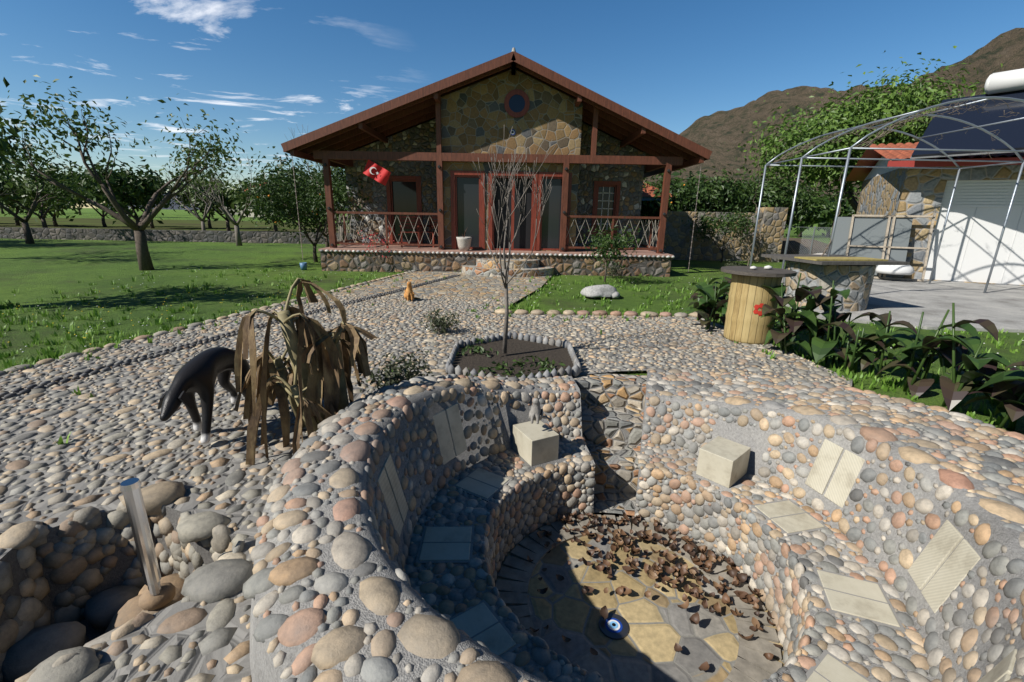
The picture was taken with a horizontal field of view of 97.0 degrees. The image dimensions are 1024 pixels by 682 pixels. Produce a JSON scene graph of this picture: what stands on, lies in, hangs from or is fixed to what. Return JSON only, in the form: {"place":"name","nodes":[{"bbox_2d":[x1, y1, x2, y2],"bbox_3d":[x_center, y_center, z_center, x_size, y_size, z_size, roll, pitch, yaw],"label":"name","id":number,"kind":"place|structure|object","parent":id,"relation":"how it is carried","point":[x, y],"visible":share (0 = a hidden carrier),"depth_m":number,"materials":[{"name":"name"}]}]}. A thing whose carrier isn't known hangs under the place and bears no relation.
{"place":"outdoors","nodes":[
{"label":"outdoors","id":0,"kind":"place"},
{"bbox_2d":[4,178,89,226],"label":"orchard tree","id":1,"kind":"object","parent":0,"point":[39,204],"depth_m":35.43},
{"bbox_2d":[2,573,184,681],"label":"boulders","id":2,"kind":"object","parent":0,"point":[112,609],"visible":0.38,"depth_m":2.01,"materials":[{"name":"stone"}]},
{"bbox_2d":[0,506,234,641],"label":"mortar","id":3,"kind":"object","parent":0,"point":[113,577],"depth_m":2.23,"materials":[{"name":"concrete"}]},
{"bbox_2d":[0,217,349,232],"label":"stone wall","id":4,"kind":"structure","parent":0,"point":[90,223],"depth_m":44.02,"materials":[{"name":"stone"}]},
{"bbox_2d":[230,173,305,230],"bbox_3d":[-14.581,-8.230,27.695,4.662,3.778,4.517,-11,19,-36],"label":"orchard tree","id":5,"kind":"object","parent":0,"point":[236,200],"depth_m":26.83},
{"bbox_2d":[0,271,851,681],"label":"terrace paving","id":6,"kind":"structure","parent":0,"point":[470,285],"depth_m":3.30,"materials":[{"name":"stone"}]},
{"bbox_2d":[0,481,253,681],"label":"stones","id":7,"kind":"object","parent":6,"relation":"on","point":[81,536],"visible":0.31,"depth_m":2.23,"materials":[{"name":"stone"}]},
{"bbox_2d":[120,478,161,595],"bbox_3d":[-1.545,0.830,1.898,0.068,0.545,0.068,1,16,0],"label":"metal pipe","id":8,"kind":"object","parent":7,"relation":"on","point":[130,488],"visible":1,"depth_m":1.87,"materials":[{"name":"silver metal"}]},
{"bbox_2d":[157,347,249,443],"bbox_3d":[-2.085,0.333,3.152,0.250,0.549,0.987,0,16,-2],"label":"black dog body","id":9,"kind":"object","parent":6,"relation":"on","point":[200,373],"visible":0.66,"depth_m":2.95,"materials":[{"name":"black"}]},
{"bbox_2d":[0,270,416,375],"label":"terrace edging stones","id":10,"kind":"object","parent":6,"relation":"on","point":[46,361],"visible":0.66,"depth_m":5.61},
{"bbox_2d":[0,274,459,399],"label":"drain line pebbles","id":11,"kind":"object","parent":6,"relation":"on","point":[5,395],"visible":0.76,"depth_m":4.77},
{"bbox_2d":[250,278,348,431],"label":"dried banana stems","id":12,"kind":"object","parent":6,"relation":"on","point":[287,325],"visible":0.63,"depth_m":2.96,"materials":[{"name":"plant"}]},
{"bbox_2d":[234,279,377,464],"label":"dried banana leaves","id":13,"kind":"object","parent":6,"relation":"on","point":[320,355],"visible":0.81,"depth_m":2.92,"materials":[{"name":"plant"}]},
{"bbox_2d":[359,346,435,391],"bbox_3d":[-0.979,0.298,3.861,0.698,0.546,0.720,1,16,0],"label":"shrub","id":14,"kind":"object","parent":6,"relation":"on","point":[405,371],"depth_m":3.79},
{"bbox_2d":[49,274,776,444],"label":"joint weeds","id":15,"kind":"object","parent":6,"relation":"on","point":[78,392],"depth_m":5.89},
{"bbox_2d":[419,306,461,335],"bbox_3d":[-0.922,-0.241,5.901,0.552,0.392,0.517,1,16,0],"label":"shrub","id":16,"kind":"object","parent":6,"relation":"on","point":[439,324],"depth_m":5.86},
{"bbox_2d":[445,331,580,378],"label":"planter border pebbles","id":17,"kind":"object","parent":6,"relation":"on","point":[575,370],"visible":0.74,"depth_m":4.78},
{"bbox_2d":[453,338,573,376],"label":"planter soil","id":18,"kind":"structure","parent":6,"relation":"on","point":[517,349],"depth_m":4.88,"materials":[{"name":"soil"}]},
{"bbox_2d":[456,334,565,377],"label":"planter weeds","id":19,"kind":"object","parent":18,"relation":"on","point":[476,349],"visible":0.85,"depth_m":4.52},
{"bbox_2d":[473,126,555,353],"bbox_3d":[0.025,-0.902,4.525,0.782,2.203,0.971,1,16,0],"label":"bare sapling","id":20,"kind":"object","parent":18,"relation":"on","point":[506,318],"visible":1,"depth_m":4.59,"materials":[{"name":"grey plant"}]},
{"bbox_2d":[250,370,1023,681],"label":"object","id":21,"kind":"object","parent":6,"relation":"in","point":[752,437],"visible":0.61,"depth_m":2.38,"materials":[{"name":"stone"}]},
{"bbox_2d":[572,373,646,517],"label":"stone steps","id":22,"kind":"structure","parent":21,"relation":"attached to","point":[612,408],"depth_m":4.03,"materials":[{"name":"stone"}]},
{"bbox_2d":[242,368,1023,681],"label":"river stones","id":23,"kind":"object","parent":21,"relation":"in","point":[347,641],"visible":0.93,"depth_m":2.49,"materials":[{"name":"stone"}]},
{"bbox_2d":[495,512,783,681],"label":"stone floor","id":24,"kind":"structure","parent":21,"relation":"on","point":[660,624],"depth_m":2.61,"materials":[{"name":"stone"}]},
{"bbox_2d":[598,613,628,639],"bbox_3d":[0.572,1.603,2.548,0.170,0.008,0.170,1,16,0],"label":"ornament","id":25,"kind":"object","parent":24,"relation":"on","point":[621,635],"visible":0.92,"depth_m":2.53,"materials":[{"name":"blue"}]},
{"bbox_2d":[495,515,781,681],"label":"pit brick ring","id":26,"kind":"object","parent":24,"relation":"on","point":[752,663],"visible":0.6,"depth_m":2.80,"materials":[{"name":"stone"}]},
{"bbox_2d":[527,510,781,670],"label":"dry leaves","id":27,"kind":"object","parent":24,"relation":"on","point":[654,570],"visible":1,"depth_m":2.93,"materials":[{"name":"plant"}]},
{"bbox_2d":[415,467,905,681],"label":"pit tile grout","id":28,"kind":"object","parent":21,"relation":"on","point":[811,670],"visible":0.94,"depth_m":2.29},
{"bbox_2d":[378,403,1016,681],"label":"stone slabs","id":29,"kind":"structure","parent":21,"relation":"on","point":[722,461],"depth_m":2.52,"materials":[{"name":"stone"}]},
{"bbox_2d":[682,282,730,320],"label":"canna leaves","id":30,"kind":"object","parent":6,"relation":"on","point":[708,290],"visible":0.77,"depth_m":6.28,"materials":[{"name":"green plant"}]},
{"bbox_2d":[693,296,727,326],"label":"purple canna plant leaves","id":31,"kind":"object","parent":6,"relation":"on","point":[719,304],"visible":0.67,"depth_m":6.30,"materials":[{"name":"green plant"}]},
{"bbox_2d":[723,274,782,344],"bbox_3d":[3.058,-0.439,5.779,0.576,0.860,0.576,1,16,0],"label":"wooden barrel","id":32,"kind":"object","parent":6,"relation":"on","point":[744,323],"visible":0.77,"depth_m":5.58,"materials":[{"name":"wood"}]},
{"bbox_2d":[721,266,796,276],"bbox_3d":[3.066,-0.872,5.658,0.840,0.040,0.840,1,16,0],"label":"round tabletop","id":33,"kind":"object","parent":32,"relation":"on","point":[758,271],"visible":0.97,"depth_m":5.46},
{"bbox_2d":[761,285,817,356],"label":"canna leaves","id":34,"kind":"object","parent":6,"relation":"on","point":[811,320],"visible":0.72,"depth_m":5.17,"materials":[{"name":"green plant"}]},
{"bbox_2d":[762,286,821,343],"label":"purple canna plant leaves","id":35,"kind":"object","parent":34,"relation":"on","point":[795,324],"visible":0.95,"depth_m":5.14,"materials":[{"name":"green plant"}]},
{"bbox_2d":[798,285,863,362],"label":"canna leaves","id":36,"kind":"object","parent":6,"relation":"on","point":[821,348],"visible":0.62,"depth_m":5.00,"materials":[{"name":"green plant"}]},
{"bbox_2d":[813,319,924,370],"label":"canna leaves","id":37,"kind":"object","parent":6,"relation":"on","point":[865,346],"visible":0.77,"depth_m":4.65,"materials":[{"name":"green plant"}]},
{"bbox_2d":[320,251,671,276],"bbox_3d":[-0.421,-3.073,15.935,9.450,0.590,7.650,1,16,0],"label":"porch stone base","id":38,"kind":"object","parent":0,"point":[449,262],"depth_m":12.24,"materials":[{"name":"stone"}]},
{"bbox_2d":[318,244,672,256],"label":"porch edge tiles","id":39,"kind":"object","parent":38,"relation":"on","point":[431,249],"depth_m":12.42,"materials":[{"name":"stone"}]},
{"bbox_2d":[399,215,437,247],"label":"wooden porch chairs","id":40,"kind":"object","parent":39,"relation":"on","point":[432,226],"visible":0.85,"depth_m":13.40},
{"bbox_2d":[333,211,660,250],"bbox_3d":[-0.418,-3.241,13.380,9.120,0.980,1.985,1,16,0],"label":"porch railing","id":41,"kind":"object","parent":39,"relation":"on","point":[387,244],"visible":0.93,"depth_m":12.43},
{"bbox_2d":[334,214,658,246],"bbox_3d":[-0.418,-3.284,13.386,9.057,0.763,1.957,1,16,0],"label":"railing lattice","id":42,"kind":"object","parent":41,"relation":"attached to","point":[437,234],"visible":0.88,"depth_m":12.48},
{"bbox_2d":[488,171,537,250],"bbox_3d":[0.022,-3.551,12.467,1.340,2.080,0.155,1,16,0],"label":"house frame","id":43,"kind":"object","parent":39,"relation":"on","point":[533,221],"visible":0.7,"depth_m":12.40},
{"bbox_2d":[494,178,531,248],"bbox_3d":[0.021,-3.519,12.650,1.020,1.920,0.020,1,16,0],"label":"glass door","id":44,"kind":"structure","parent":43,"relation":"in","point":[522,239],"depth_m":12.64,"materials":[{"name":"glass"}]},
{"bbox_2d":[535,172,571,250],"bbox_3d":[1.132,-3.541,12.464,0.920,2.060,0.155,1,16,0],"label":"house frame","id":45,"kind":"object","parent":39,"relation":"on","point":[550,175],"visible":0.54,"depth_m":12.34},
{"bbox_2d":[319,249,674,257],"bbox_3d":[-1.454,-2.508,12.692,10.833,0.085,4.488,9,17,27],"label":"porch floor edge","id":46,"kind":"object","parent":38,"relation":"on","point":[513,254],"visible":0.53,"depth_m":12.12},
{"bbox_2d":[313,95,682,253],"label":"house porch posts","id":47,"kind":"object","parent":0,"point":[439,157],"depth_m":11.90,"materials":[{"name":"wood"}]},
{"bbox_2d":[392,177,614,248],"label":"window","id":48,"kind":"structure","parent":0,"point":[404,197],"depth_m":12.65,"materials":[{"name":"glass"}]},
{"bbox_2d":[462,258,553,276],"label":"steps","id":49,"kind":"structure","parent":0,"point":[489,267],"depth_m":11.66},
{"bbox_2d":[0,208,1023,434],"bbox_3d":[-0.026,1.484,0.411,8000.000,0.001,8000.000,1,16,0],"label":"lawn","id":50,"kind":"structure","parent":0,"point":[38,269],"depth_m":9.62,"materials":[{"name":"green plant"}]},
{"bbox_2d":[0,137,93,243],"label":"orchard tree","id":51,"kind":"object","parent":50,"relation":"on","point":[64,195],"depth_m":19.61,"materials":[{"name":"plant"}]},
{"bbox_2d":[0,155,96,227],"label":"orchard tree","id":52,"kind":"object","parent":50,"relation":"on","point":[6,188],"depth_m":30.25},
{"bbox_2d":[67,156,179,224],"bbox_3d":[-24.495,-9.251,28.964,4.989,4.738,5.431,15,21,41],"label":"orchard tree","id":53,"kind":"object","parent":50,"relation":"on","point":[117,180],"depth_m":28.26,"materials":[{"name":"plant"}]},
{"bbox_2d":[0,75,255,270],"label":"orchard tree","id":54,"kind":"object","parent":50,"relation":"on","point":[82,138],"depth_m":11.15,"materials":[{"name":"plant"}]},
{"bbox_2d":[124,167,188,227],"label":"orchard tree","id":55,"kind":"object","parent":50,"relation":"on","point":[165,205],"depth_m":35.90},
{"bbox_2d":[0,227,350,243],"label":"low stone wall","id":56,"kind":"structure","parent":50,"relation":"on","point":[128,235],"depth_m":22.50,"materials":[{"name":"stone"}]},
{"bbox_2d":[159,169,233,228],"bbox_3d":[-25.359,-11.692,37.369,5.513,4.932,7.096,-7,17,-26],"label":"orchard tree","id":57,"kind":"object","parent":50,"relation":"on","point":[186,200],"depth_m":36.44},
{"bbox_2d":[161,166,236,230],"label":"orchard tree branches","id":58,"kind":"object","parent":50,"relation":"on","point":[201,219],"visible":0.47,"depth_m":25.94,"materials":[{"name":"grey plant"}]},
{"bbox_2d":[175,158,265,245],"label":"orchard tree branches","id":59,"kind":"object","parent":50,"relation":"on","point":[229,216],"visible":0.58,"depth_m":19.99,"materials":[{"name":"grey plant"}]},
{"bbox_2d":[182,169,270,230],"bbox_3d":[-20.387,-10.103,32.816,5.803,4.454,5.031,-6,17,-24],"label":"orchard tree","id":60,"kind":"object","parent":50,"relation":"on","point":[228,199],"depth_m":31.80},
{"bbox_2d":[242,146,347,247],"bbox_3d":[-6.768,-5.362,17.234,5.028,4.203,6.027,8,17,25],"label":"citrus tree","id":61,"kind":"object","parent":50,"relation":"on","point":[291,176],"depth_m":15.97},
{"bbox_2d":[227,165,376,261],"bbox_3d":[-6.120,-3.981,14.218,4.609,3.163,3.790,1,16,0],"label":"citrus tree","id":62,"kind":"object","parent":50,"relation":"on","point":[276,203],"depth_m":13.83,"materials":[{"name":"plant"}]},
{"bbox_2d":[345,119,645,247],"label":"house walls","id":63,"kind":"structure","parent":50,"relation":"on","point":[420,138],"depth_m":13.94,"materials":[{"name":"stone"}]},
{"bbox_2d":[363,160,390,184],"bbox_3d":[-3.572,-4.446,11.964,0.761,0.648,0.060,1,16,0],"label":"flag","id":64,"kind":"object","parent":63,"relation":"attached to","point":[382,176],"visible":1,"depth_m":11.96,"materials":[{"name":"red"}]},
{"bbox_2d":[386,176,422,243],"bbox_3d":[-3.354,-4.099,14.230,1.070,2.040,0.155,1,16,0],"label":"window frame","id":65,"kind":"object","parent":63,"relation":"attached to","point":[417,179],"visible":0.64,"depth_m":14.10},
{"bbox_2d":[450,170,484,248],"bbox_3d":[-1.208,-3.582,12.464,0.920,2.060,0.155,1,16,0],"label":"house frame","id":66,"kind":"object","parent":63,"relation":"attached to","point":[454,175],"visible":0.92,"depth_m":12.37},
{"bbox_2d":[281,51,711,177],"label":"house roof timbers","id":67,"kind":"object","parent":63,"relation":"on","point":[626,126],"visible":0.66,"depth_m":11.43,"materials":[{"name":"wood"}]},
{"bbox_2d":[302,67,693,173],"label":"house roof soffit boards","id":68,"kind":"object","parent":67,"relation":"attached to","point":[647,154],"visible":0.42,"depth_m":13.94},
{"bbox_2d":[504,89,529,117],"bbox_3d":[0.127,-6.128,11.697,0.660,0.660,0.060,1,16,0],"label":"round window frame","id":69,"kind":"object","parent":63,"relation":"attached to","point":[509,95],"visible":1,"depth_m":11.67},
{"bbox_2d":[591,181,620,235],"bbox_3d":[2.923,-4.144,14.188,0.820,1.620,0.155,1,16,0],"label":"window frame","id":70,"kind":"object","parent":63,"relation":"attached to","point":[615,184],"visible":0.78,"depth_m":14.07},
{"bbox_2d":[494,308,702,317],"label":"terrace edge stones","id":71,"kind":"object","parent":50,"relation":"on","point":[585,312],"visible":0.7,"depth_m":7.13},
{"bbox_2d":[580,285,619,298],"bbox_3d":[1.730,-0.995,8.955,0.777,0.260,0.660,1,16,0],"label":"rock","id":72,"kind":"object","parent":50,"relation":"on","point":[601,291],"visible":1,"depth_m":8.75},
{"bbox_2d":[580,217,643,282],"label":"young citrus tree","id":73,"kind":"object","parent":50,"relation":"on","point":[616,243],"depth_m":10.52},
{"bbox_2d":[639,170,704,225],"bbox_3d":[6.017,-6.188,21.234,5.470,4.087,5.743,7,17,20],"label":"tree grove","id":74,"kind":"object","parent":50,"relation":"on","point":[651,209],"depth_m":19.37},
{"bbox_2d":[638,207,787,261],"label":"garden stone wall","id":75,"kind":"structure","parent":50,"relation":"on","point":[678,238],"depth_m":17.14,"materials":[{"name":"stone"}]},
{"bbox_2d":[682,202,762,262],"bbox_3d":[7.758,-3.825,16.284,2.843,2.221,2.260,-5,17,-22],"label":"small tree","id":76,"kind":"object","parent":50,"relation":"on","point":[705,224],"depth_m":16.13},
{"bbox_2d":[679,164,767,212],"bbox_3d":[9.237,-6.139,21.284,5.245,4.050,4.663,1,16,0],"label":"tree grove","id":77,"kind":"object","parent":50,"relation":"on","point":[721,196],"depth_m":19.91,"materials":[{"name":"plant"}]},
{"bbox_2d":[739,168,828,237],"bbox_3d":[12.227,-6.011,21.227,5.063,3.938,4.467,1,16,0],"label":"tree grove","id":78,"kind":"object","parent":50,"relation":"on","point":[783,196],"depth_m":20.58,"materials":[{"name":"plant"}]},
{"bbox_2d":[779,238,828,260],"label":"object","id":79,"kind":"object","parent":50,"relation":"on","point":[800,251],"visible":0.18,"depth_m":18.15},
{"bbox_2d":[785,183,842,236],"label":"tree grove","id":80,"kind":"object","parent":50,"relation":"on","point":[823,214],"depth_m":41.10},
{"bbox_2d":[809,280,851,363],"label":"plant stems","id":81,"kind":"object","parent":50,"relation":"on","point":[834,335],"visible":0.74,"depth_m":5.00,"materials":[{"name":"green plant"}]},
{"bbox_2d":[806,180,859,236],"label":"tree grove","id":82,"kind":"object","parent":50,"relation":"on","point":[847,210],"depth_m":44.59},
{"bbox_2d":[814,294,880,367],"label":"purple canna plant leaves","id":83,"kind":"object","parent":50,"relation":"on","point":[840,317],"visible":0.73,"depth_m":4.95,"materials":[{"name":"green plant"}]},
{"bbox_2d":[817,312,911,374],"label":"purple canna plant leaves","id":84,"kind":"object","parent":50,"relation":"on","point":[864,359],"visible":0.71,"depth_m":4.65,"materials":[{"name":"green plant"}]},
{"bbox_2d":[727,36,1002,212],"bbox_3d":[16.064,-8.849,22.482,10.086,8.899,11.394,-6,17,-23],"label":"tree grove","id":85,"kind":"object","parent":50,"relation":"on","point":[910,99],"depth_m":20.17,"materials":[{"name":"plant"}]},
{"bbox_2d":[843,311,890,377],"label":"plant stems","id":86,"kind":"object","parent":50,"relation":"on","point":[856,362],"visible":0.67,"depth_m":4.66,"materials":[{"name":"green plant"}]},
{"bbox_2d":[875,320,967,397],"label":"purple canna plant leaves","id":87,"kind":"object","parent":50,"relation":"on","point":[918,387],"visible":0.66,"depth_m":4.14,"materials":[{"name":"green plant"}]},
{"bbox_2d":[903,309,949,394],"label":"plant stems","id":88,"kind":"object","parent":50,"relation":"on","point":[925,370],"visible":0.62,"depth_m":4.14,"materials":[{"name":"green plant"}]},
{"bbox_2d":[876,323,981,374],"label":"canna leaves","id":89,"kind":"object","parent":50,"relation":"on","point":[905,340],"visible":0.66,"depth_m":4.22,"materials":[{"name":"green plant"}]},
{"bbox_2d":[893,334,1012,408],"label":"canna leaves","id":90,"kind":"object","parent":50,"relation":"on","point":[979,361],"visible":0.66,"depth_m":3.64,"materials":[{"name":"green plant"}]},
{"bbox_2d":[922,319,997,410],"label":"purple canna plant leaves","id":91,"kind":"object","parent":50,"relation":"on","point":[952,396],"visible":0.76,"depth_m":3.70,"materials":[{"name":"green plant"}]},
{"bbox_2d":[941,303,984,411],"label":"plant stems","id":92,"kind":"object","parent":50,"relation":"on","point":[953,409],"visible":0.59,"depth_m":3.73,"materials":[{"name":"green plant"}]},
{"bbox_2d":[962,361,1023,421],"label":"purple canna plant leaves","id":93,"kind":"object","parent":50,"relation":"on","point":[998,391],"visible":0.81,"depth_m":3.31,"materials":[{"name":"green plant"}]},
{"bbox_2d":[968,366,1023,416],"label":"plant leaves","id":94,"kind":"object","parent":50,"relation":"on","point":[1018,375],"visible":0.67,"depth_m":3.31,"materials":[{"name":"green plant"}]},
{"bbox_3d":[-8.566,-1.874,6.625,2.165,3.164,1.888,1,15,0],"label":"big left orchard tree trunk and branches","id":95,"kind":"object","parent":50,"relation":"on","visible":0},
{"bbox_2d":[0,77,56,189],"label":"tree","id":96,"kind":"object","parent":95,"relation":"attached to","point":[5,144],"visible":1,"depth_m":6.91,"materials":[{"name":"green plant"}]},
{"bbox_2d":[441,70,582,251],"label":"house wall","id":97,"kind":"structure","parent":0,"point":[476,118],"depth_m":11.87,"materials":[{"name":"stone"}]},
{"bbox_2d":[0,0,1023,209],"label":"sky","id":98,"kind":"structure","parent":0,"point":[271,67],"materials":[{"name":"blue"}]},
{"bbox_2d":[780,260,875,310],"bbox_3d":[5.770,-1.071,8.340,1.360,0.800,1.360,1,16,0],"label":"counter base","id":99,"kind":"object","parent":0,"point":[857,280],"depth_m":7.77,"materials":[{"name":"stone"}]},
{"bbox_2d":[761,254,909,264],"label":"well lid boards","id":100,"kind":"object","parent":99,"relation":"on","point":[789,257],"visible":0.71,"depth_m":7.66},
{"bbox_2d":[794,257,887,260],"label":"countertop","id":101,"kind":"structure","parent":100,"relation":"on","point":[841,259],"depth_m":7.67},
{"bbox_2d":[643,28,1023,196],"bbox_3d":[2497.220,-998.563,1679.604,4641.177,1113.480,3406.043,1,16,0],"label":"mountain range","id":102,"kind":"structure","parent":0,"point":[718,134],"depth_m":2387.03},
{"bbox_2d":[781,278,1023,332],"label":"concrete pavement","id":103,"kind":"structure","parent":0,"point":[1000,307],"depth_m":8.68,"materials":[{"name":"concrete"}]},
{"bbox_2d":[749,96,1023,292],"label":"pergola metal hoops","id":104,"kind":"object","parent":103,"relation":"on","point":[849,149],"visible":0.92,"depth_m":9.39,"materials":[{"name":"metal"}]},
{"bbox_2d":[747,97,1021,265],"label":"bare pergola vines","id":105,"kind":"object","parent":104,"relation":"on","point":[877,137],"visible":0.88,"depth_m":8.48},
{"bbox_2d":[846,214,934,281],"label":"leaning window frames","id":106,"kind":"structure","parent":103,"relation":"on","point":[884,246],"depth_m":12.04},
{"bbox_2d":[830,217,912,276],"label":"window panes","id":107,"kind":"structure","parent":106,"relation":"in","point":[868,231],"depth_m":12.27,"materials":[{"name":"glass"}]},
{"bbox_2d":[875,265,914,274],"bbox_3d":[10.014,-1.923,11.838,0.799,0.326,0.564,9,17,26],"label":"old white tub","id":108,"kind":"object","parent":103,"relation":"on","point":[898,269],"visible":0.8,"depth_m":11.65,"materials":[{"name":"ceramic"}]},
{"bbox_2d":[856,165,1023,285],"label":"outbuilding stone walls","id":109,"kind":"structure","parent":103,"relation":"on","point":[908,191],"depth_m":12.01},
{"bbox_2d":[845,147,1023,180],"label":"outbuilding roof fascia","id":110,"kind":"structure","parent":109,"relation":"attached to","point":[858,173],"depth_m":11.41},
{"bbox_2d":[870,142,1023,160],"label":"clay roof tiles","id":111,"kind":"object","parent":109,"relation":"on","point":[895,154],"visible":0.4,"depth_m":12.24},
{"bbox_2d":[910,152,1009,158],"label":"roof trim","id":112,"kind":"structure","parent":111,"relation":"on","point":[911,157],"depth_m":10.53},
{"bbox_2d":[912,90,1023,156],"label":"solar collector panels","id":113,"kind":"object","parent":112,"relation":"on","point":[1011,133],"visible":0.82,"depth_m":10.67,"materials":[{"name":"glass"}]},
{"bbox_2d":[984,68,1023,94],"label":"solar water tank","id":114,"kind":"object","parent":112,"relation":"on","point":[1005,81],"visible":1,"depth_m":10.65,"materials":[{"name":"metal"}]},
{"bbox_2d":[924,180,1023,284],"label":"garage door","id":115,"kind":"structure","parent":109,"relation":"in","point":[974,226],"depth_m":11.59,"materials":[{"name":"metal"}]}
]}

